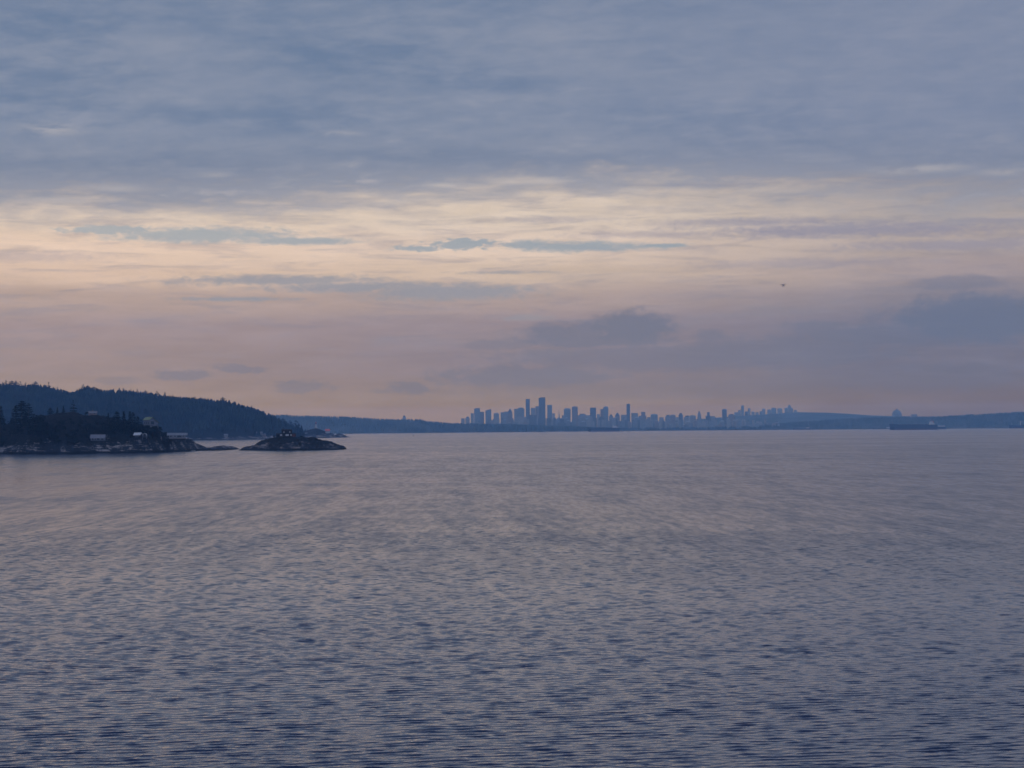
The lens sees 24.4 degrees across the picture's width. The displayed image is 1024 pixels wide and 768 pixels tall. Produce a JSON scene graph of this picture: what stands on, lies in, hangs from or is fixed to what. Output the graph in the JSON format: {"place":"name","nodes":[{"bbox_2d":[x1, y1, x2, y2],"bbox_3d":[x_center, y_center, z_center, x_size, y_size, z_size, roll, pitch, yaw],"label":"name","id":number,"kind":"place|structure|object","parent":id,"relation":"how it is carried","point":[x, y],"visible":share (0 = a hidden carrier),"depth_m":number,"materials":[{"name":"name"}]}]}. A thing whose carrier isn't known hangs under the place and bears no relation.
{"place":"outdoors","nodes":[
{"label":"outdoors","id":0,"kind":"place"},
{"bbox_2d":[0,412,237,453],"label":"headland","id":1,"kind":"structure","parent":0,"point":[132,445],"depth_m":2233.20,"materials":[{"name":"green plant"}]},
{"bbox_2d":[0,406,5,424],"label":"conifer tree","id":2,"kind":"object","parent":1,"relation":"on","point":[2,421],"visible":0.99,"depth_m":2285.79,"materials":[{"name":"green plant"}]},
{"bbox_2d":[12,401,32,423],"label":"conifer tree","id":3,"kind":"object","parent":1,"relation":"on","point":[21,410],"visible":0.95,"depth_m":2263.30,"materials":[{"name":"green plant"}]},
{"bbox_2d":[22,403,32,419],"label":"conifer tree","id":4,"kind":"object","parent":1,"relation":"on","point":[29,409],"visible":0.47,"depth_m":2312.68,"materials":[{"name":"green plant"}]},
{"bbox_2d":[31,414,45,423],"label":"broadleaf tree","id":5,"kind":"object","parent":1,"relation":"on","point":[36,418],"visible":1,"depth_m":2230.03,"materials":[{"name":"green plant"}]},
{"bbox_2d":[70,400,77,411],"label":"conifer tree","id":6,"kind":"object","parent":1,"relation":"on","point":[73,407],"visible":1,"depth_m":2290.52,"materials":[{"name":"green plant"}]},
{"bbox_2d":[88,410,96,414],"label":"house","id":7,"kind":"structure","parent":1,"relation":"on","point":[92,412],"depth_m":2309.74,"materials":[{"name":"paint"}]},
{"bbox_2d":[0,414,193,446],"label":"undergrowth","id":8,"kind":"object","parent":1,"relation":"on","point":[91,432],"visible":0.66,"depth_m":2249.74,"materials":[{"name":"green plant"}]},
{"bbox_2d":[90,434,105,440],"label":"house","id":9,"kind":"structure","parent":1,"relation":"on","point":[97,437],"depth_m":2229.07,"materials":[{"name":"grey glass"}]},
{"bbox_2d":[106,413,110,425],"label":"conifer tree","id":10,"kind":"object","parent":1,"relation":"on","point":[108,419],"visible":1,"depth_m":2261.85,"materials":[{"name":"green plant"}]},
{"bbox_2d":[112,412,123,429],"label":"conifer tree","id":11,"kind":"object","parent":1,"relation":"on","point":[116,417],"visible":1,"depth_m":2258.65,"materials":[{"name":"green plant"}]},
{"bbox_2d":[122,411,126,429],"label":"conifer tree","id":12,"kind":"object","parent":1,"relation":"on","point":[123,419],"visible":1,"depth_m":2261.61,"materials":[{"name":"green plant"}]},
{"bbox_2d":[127,411,134,430],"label":"conifer tree","id":13,"kind":"object","parent":1,"relation":"on","point":[129,419],"visible":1,"depth_m":2263.34,"materials":[{"name":"green plant"}]},
{"bbox_2d":[128,412,139,432],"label":"conifer tree","id":14,"kind":"object","parent":1,"relation":"on","point":[132,414],"visible":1,"depth_m":2266.00,"materials":[{"name":"green plant"}]},
{"bbox_2d":[132,416,143,432],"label":"conifer tree","id":15,"kind":"object","parent":1,"relation":"on","point":[138,421],"visible":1,"depth_m":2268.03,"materials":[{"name":"green plant"}]},
{"bbox_2d":[133,432,142,437],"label":"cabin","id":16,"kind":"object","parent":1,"relation":"on","point":[137,435],"visible":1,"depth_m":2242.58,"materials":[{"name":"white paint"}]},
{"bbox_2d":[143,425,152,432],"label":"broadleaf tree","id":17,"kind":"object","parent":1,"relation":"on","point":[147,427],"visible":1,"depth_m":2280.19,"materials":[{"name":"green plant"}]},
{"bbox_2d":[143,416,158,426],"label":"house","id":18,"kind":"structure","parent":1,"relation":"on","point":[150,421],"depth_m":2288.87,"materials":[{"name":"grey glass"}]},
{"bbox_2d":[149,426,157,431],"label":"broadleaf tree","id":19,"kind":"object","parent":1,"relation":"on","point":[154,428],"visible":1,"depth_m":2281.69,"materials":[{"name":"green plant"}]},
{"bbox_2d":[167,433,187,442],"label":"house","id":20,"kind":"structure","parent":1,"relation":"on","point":[176,436],"depth_m":2296.88,"materials":[{"name":"grey"}]},
{"bbox_2d":[2,389,286,439],"bbox_3d":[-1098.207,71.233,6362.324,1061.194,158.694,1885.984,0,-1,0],"label":"hill","id":21,"kind":"structure","parent":0,"point":[241,433],"depth_m":5656.68,"materials":[{"name":"green plant"}]},
{"bbox_2d":[0,383,305,435],"bbox_3d":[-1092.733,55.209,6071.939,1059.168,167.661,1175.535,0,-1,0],"label":"hill forest","id":22,"kind":"object","parent":21,"relation":"on","point":[235,416],"visible":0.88,"depth_m":5802.30,"materials":[{"name":"green plant"}]},
{"bbox_2d":[240,437,345,449],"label":"islet","id":23,"kind":"object","parent":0,"point":[300,443],"visible":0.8,"depth_m":2406.90,"materials":[{"name":"grey stone"}]},
{"bbox_2d":[276,429,296,436],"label":"house","id":24,"kind":"structure","parent":23,"relation":"on","point":[286,433],"depth_m":2429.36,"materials":[{"name":"grey"}]},
{"bbox_2d":[292,420,300,434],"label":"conifer tree","id":25,"kind":"object","parent":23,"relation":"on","point":[295,426],"visible":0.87,"depth_m":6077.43,"materials":[{"name":"green plant"}]},
{"bbox_2d":[296,423,300,436],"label":"conifer tree","id":26,"kind":"object","parent":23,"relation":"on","point":[299,428],"visible":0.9,"depth_m":6076.55,"materials":[{"name":"green plant"}]},
{"bbox_2d":[298,428,347,437],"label":"lighthouse point","id":27,"kind":"structure","parent":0,"point":[317,433],"depth_m":6308.26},
{"bbox_2d":[290,419,584,433],"bbox_3d":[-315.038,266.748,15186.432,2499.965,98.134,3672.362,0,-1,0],"label":"peninsula","id":28,"kind":"object","parent":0,"point":[372,431],"visible":0.24,"depth_m":13694.63},
{"bbox_2d":[266,414,606,432],"bbox_3d":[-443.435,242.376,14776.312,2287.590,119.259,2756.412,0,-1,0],"label":"peninsula forest","id":29,"kind":"object","parent":28,"relation":"on","point":[422,425],"visible":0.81,"depth_m":13973.98,"materials":[{"name":"plant"}]},
{"bbox_2d":[508,409,512,423],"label":"tower block","id":30,"kind":"structure","parent":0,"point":[510,416],"depth_m":16586.48,"materials":[{"name":"grey"}]},
{"bbox_2d":[0,428,1023,767],"bbox_3d":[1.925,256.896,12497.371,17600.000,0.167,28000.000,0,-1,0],"label":"water","id":31,"kind":"structure","parent":0,"point":[772,598],"depth_m":271.96,"materials":[{"name":"blue liquid"}]},
{"bbox_2d":[588,425,619,431],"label":"cargo ship","id":32,"kind":"object","parent":31,"relation":"on","point":[608,429],"visible":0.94,"depth_m":13683.70,"materials":[{"name":"paint"}]},
{"bbox_2d":[793,427,810,429],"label":"cargo ship","id":33,"kind":"object","parent":31,"relation":"on","point":[804,428],"visible":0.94,"depth_m":15288.53,"materials":[{"name":"paint"}]},
{"bbox_2d":[889,419,937,429],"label":"cargo ship","id":34,"kind":"object","parent":31,"relation":"on","point":[931,425],"visible":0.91,"depth_m":12079.69,"materials":[{"name":"paint"}]},
{"bbox_2d":[1009,421,1023,427],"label":"cargo ship","id":35,"kind":"object","parent":31,"relation":"on","point":[1016,426],"visible":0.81,"depth_m":14576.02,"materials":[{"name":"paint"}]},
{"bbox_2d":[0,0,1023,423],"label":"sky","id":36,"kind":"structure","parent":0,"point":[442,211],"materials":[{"name":"blue"}]},
{"bbox_2d":[658,412,936,424],"bbox_3d":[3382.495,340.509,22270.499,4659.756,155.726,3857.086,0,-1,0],"label":"hills","id":37,"kind":"structure","parent":0,"point":[796,417],"depth_m":21322.26,"materials":[{"name":"blue"}]},
{"bbox_2d":[741,405,743,415],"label":"tower block","id":38,"kind":"structure","parent":37,"relation":"on","point":[742,410],"depth_m":22214.67,"materials":[{"name":"grey glass"}]},
{"bbox_2d":[771,408,775,413],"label":"tower block","id":39,"kind":"structure","parent":37,"relation":"on","point":[773,410],"depth_m":22133.13,"materials":[{"name":"grey glass"}]},
{"bbox_2d":[784,407,792,412],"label":"tower block","id":40,"kind":"structure","parent":37,"relation":"on","point":[785,410],"depth_m":22191.88,"materials":[{"name":"grey glass"}]},
{"bbox_2d":[618,411,1023,430],"bbox_3d":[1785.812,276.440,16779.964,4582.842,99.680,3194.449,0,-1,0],"label":"city shore","id":41,"kind":"structure","parent":0,"point":[947,425],"depth_m":15687.54,"materials":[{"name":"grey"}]},
{"bbox_2d":[471,413,473,423],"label":"tower block","id":42,"kind":"structure","parent":41,"relation":"on","point":[472,417],"depth_m":16768.44,"materials":[{"name":"concrete"}]},
{"bbox_2d":[474,408,479,423],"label":"tower block","id":43,"kind":"structure","parent":41,"relation":"on","point":[476,415],"depth_m":17062.89,"materials":[{"name":"grey glass"}]},
{"bbox_2d":[480,412,483,423],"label":"tower block","id":44,"kind":"structure","parent":41,"relation":"on","point":[482,417],"depth_m":17097.10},
{"bbox_2d":[485,409,490,423],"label":"tower block","id":45,"kind":"structure","parent":41,"relation":"on","point":[487,415],"depth_m":16363.88,"materials":[{"name":"grey glass"}]},
{"bbox_2d":[494,413,498,424],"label":"tower block","id":46,"kind":"structure","parent":41,"relation":"on","point":[496,417],"depth_m":16296.68,"materials":[{"name":"concrete"}]},
{"bbox_2d":[504,411,507,419],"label":"tower block","id":47,"kind":"structure","parent":41,"relation":"on","point":[505,415],"depth_m":16622.72,"materials":[{"name":"concrete"}]},
{"bbox_2d":[514,409,516,421],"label":"tower block","id":48,"kind":"structure","parent":41,"relation":"on","point":[515,415],"depth_m":17580.33,"materials":[{"name":"concrete"}]},
{"bbox_2d":[517,408,523,416],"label":"tower block","id":49,"kind":"structure","parent":41,"relation":"on","point":[520,411],"depth_m":16887.51,"materials":[{"name":"grey glass"}]},
{"bbox_2d":[519,416,523,424],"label":"city building","id":50,"kind":"structure","parent":41,"relation":"on","point":[521,419],"depth_m":16040.60,"materials":[{"name":"concrete"}]},
{"bbox_2d":[526,399,529,416],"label":"tower block","id":51,"kind":"structure","parent":41,"relation":"on","point":[527,406],"depth_m":17372.15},
{"bbox_2d":[532,415,536,424],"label":"city building","id":52,"kind":"structure","parent":41,"relation":"on","point":[535,419],"depth_m":16317.80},
{"bbox_2d":[535,406,538,417],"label":"tower block","id":53,"kind":"structure","parent":41,"relation":"on","point":[537,410],"depth_m":17117.68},
{"bbox_2d":[539,397,545,424],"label":"tower block","id":54,"kind":"structure","parent":41,"relation":"on","point":[541,408],"depth_m":16472.30,"materials":[{"name":"grey"}]},
{"bbox_2d":[546,418,550,424],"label":"city building","id":55,"kind":"structure","parent":41,"relation":"on","point":[548,421],"depth_m":16042.51,"materials":[{"name":"concrete"}]},
{"bbox_2d":[547,405,551,418],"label":"tower block","id":56,"kind":"structure","parent":41,"relation":"on","point":[549,411],"depth_m":17107.24,"materials":[{"name":"grey glass"}]},
{"bbox_2d":[564,408,570,422],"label":"tower block","id":57,"kind":"structure","parent":41,"relation":"on","point":[567,412],"depth_m":17148.67,"materials":[{"name":"grey glass"}]},
{"bbox_2d":[572,405,577,426],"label":"tower block","id":58,"kind":"structure","parent":41,"relation":"on","point":[574,412],"depth_m":16361.98,"materials":[{"name":"grey"}]},
{"bbox_2d":[581,414,585,421],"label":"tower block","id":59,"kind":"structure","parent":41,"relation":"on","point":[583,417],"depth_m":16672.71,"materials":[{"name":"concrete"}]},
{"bbox_2d":[590,408,595,426],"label":"tower block","id":60,"kind":"structure","parent":41,"relation":"on","point":[593,412],"depth_m":16319.09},
{"bbox_2d":[600,409,603,417],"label":"tower block","id":61,"kind":"structure","parent":41,"relation":"on","point":[601,413],"depth_m":16902.51,"materials":[{"name":"concrete"}]},
{"bbox_2d":[603,406,607,420],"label":"tower block","id":62,"kind":"structure","parent":41,"relation":"on","point":[605,409],"depth_m":17215.34,"materials":[{"name":"grey glass"}]},
{"bbox_2d":[624,420,627,427],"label":"city building","id":63,"kind":"structure","parent":41,"relation":"on","point":[625,423],"depth_m":16286.88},
{"bbox_2d":[626,404,629,421],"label":"tower block","id":64,"kind":"structure","parent":41,"relation":"on","point":[628,411],"depth_m":16800.62,"materials":[{"name":"concrete"}]},
{"bbox_2d":[631,413,637,427],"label":"tower block","id":65,"kind":"structure","parent":41,"relation":"on","point":[633,415],"depth_m":17316.79,"materials":[{"name":"concrete"}]},
{"bbox_2d":[633,419,636,427],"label":"city building","id":66,"kind":"structure","parent":41,"relation":"on","point":[635,423],"depth_m":16368.29,"materials":[{"name":"grey glass"}]},
{"bbox_2d":[639,412,645,426],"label":"tower block","id":67,"kind":"structure","parent":41,"relation":"on","point":[642,416],"depth_m":16853.51,"materials":[{"name":"grey"}]},
{"bbox_2d":[641,418,644,428],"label":"city building","id":68,"kind":"structure","parent":41,"relation":"on","point":[643,423],"depth_m":15955.38,"materials":[{"name":"grey glass"}]},
{"bbox_2d":[645,419,649,427],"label":"city building","id":69,"kind":"structure","parent":41,"relation":"on","point":[647,423],"depth_m":16473.53,"materials":[{"name":"concrete"}]},
{"bbox_2d":[650,414,657,422],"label":"tower block","id":70,"kind":"structure","parent":41,"relation":"on","point":[653,417],"depth_m":17417.83,"materials":[{"name":"grey glass"}]},
{"bbox_2d":[665,415,670,424],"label":"tower block","id":71,"kind":"structure","parent":41,"relation":"on","point":[667,418],"depth_m":16456.53,"materials":[{"name":"concrete"}]},
{"bbox_2d":[670,414,675,422],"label":"tower block","id":72,"kind":"structure","parent":41,"relation":"on","point":[673,418],"depth_m":16561.61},
{"bbox_2d":[678,413,682,426],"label":"tower block","id":73,"kind":"structure","parent":41,"relation":"on","point":[680,416],"depth_m":16850.22,"materials":[{"name":"grey"}]},
{"bbox_2d":[689,415,695,422],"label":"tower block","id":74,"kind":"structure","parent":41,"relation":"on","point":[692,418],"depth_m":16667.46,"materials":[{"name":"concrete"}]},
{"bbox_2d":[693,420,697,427],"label":"city building","id":75,"kind":"structure","parent":41,"relation":"on","point":[695,422],"depth_m":16479.04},
{"bbox_2d":[697,411,701,422],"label":"tower block","id":76,"kind":"structure","parent":41,"relation":"on","point":[699,417],"depth_m":16945.01,"materials":[{"name":"blue glass"}]},
{"bbox_2d":[707,420,711,428],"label":"city building","id":77,"kind":"structure","parent":41,"relation":"on","point":[709,423],"depth_m":16032.66,"materials":[{"name":"blue glass"}]},
{"bbox_2d":[722,409,726,422],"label":"tower block","id":78,"kind":"structure","parent":41,"relation":"on","point":[724,414],"depth_m":16991.22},
{"bbox_2d":[728,414,734,425],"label":"tower block","id":79,"kind":"structure","parent":41,"relation":"on","point":[731,417],"depth_m":17208.97,"materials":[{"name":"concrete"}]},
{"bbox_2d":[738,420,741,427],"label":"city building","id":80,"kind":"structure","parent":41,"relation":"on","point":[740,423],"depth_m":15970.67,"materials":[{"name":"blue glass"}]},
{"bbox_2d":[892,408,901,416],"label":"domed building","id":81,"kind":"structure","parent":0,"point":[896,412],"depth_m":19768.58,"materials":[{"name":"grey"}]}
]}

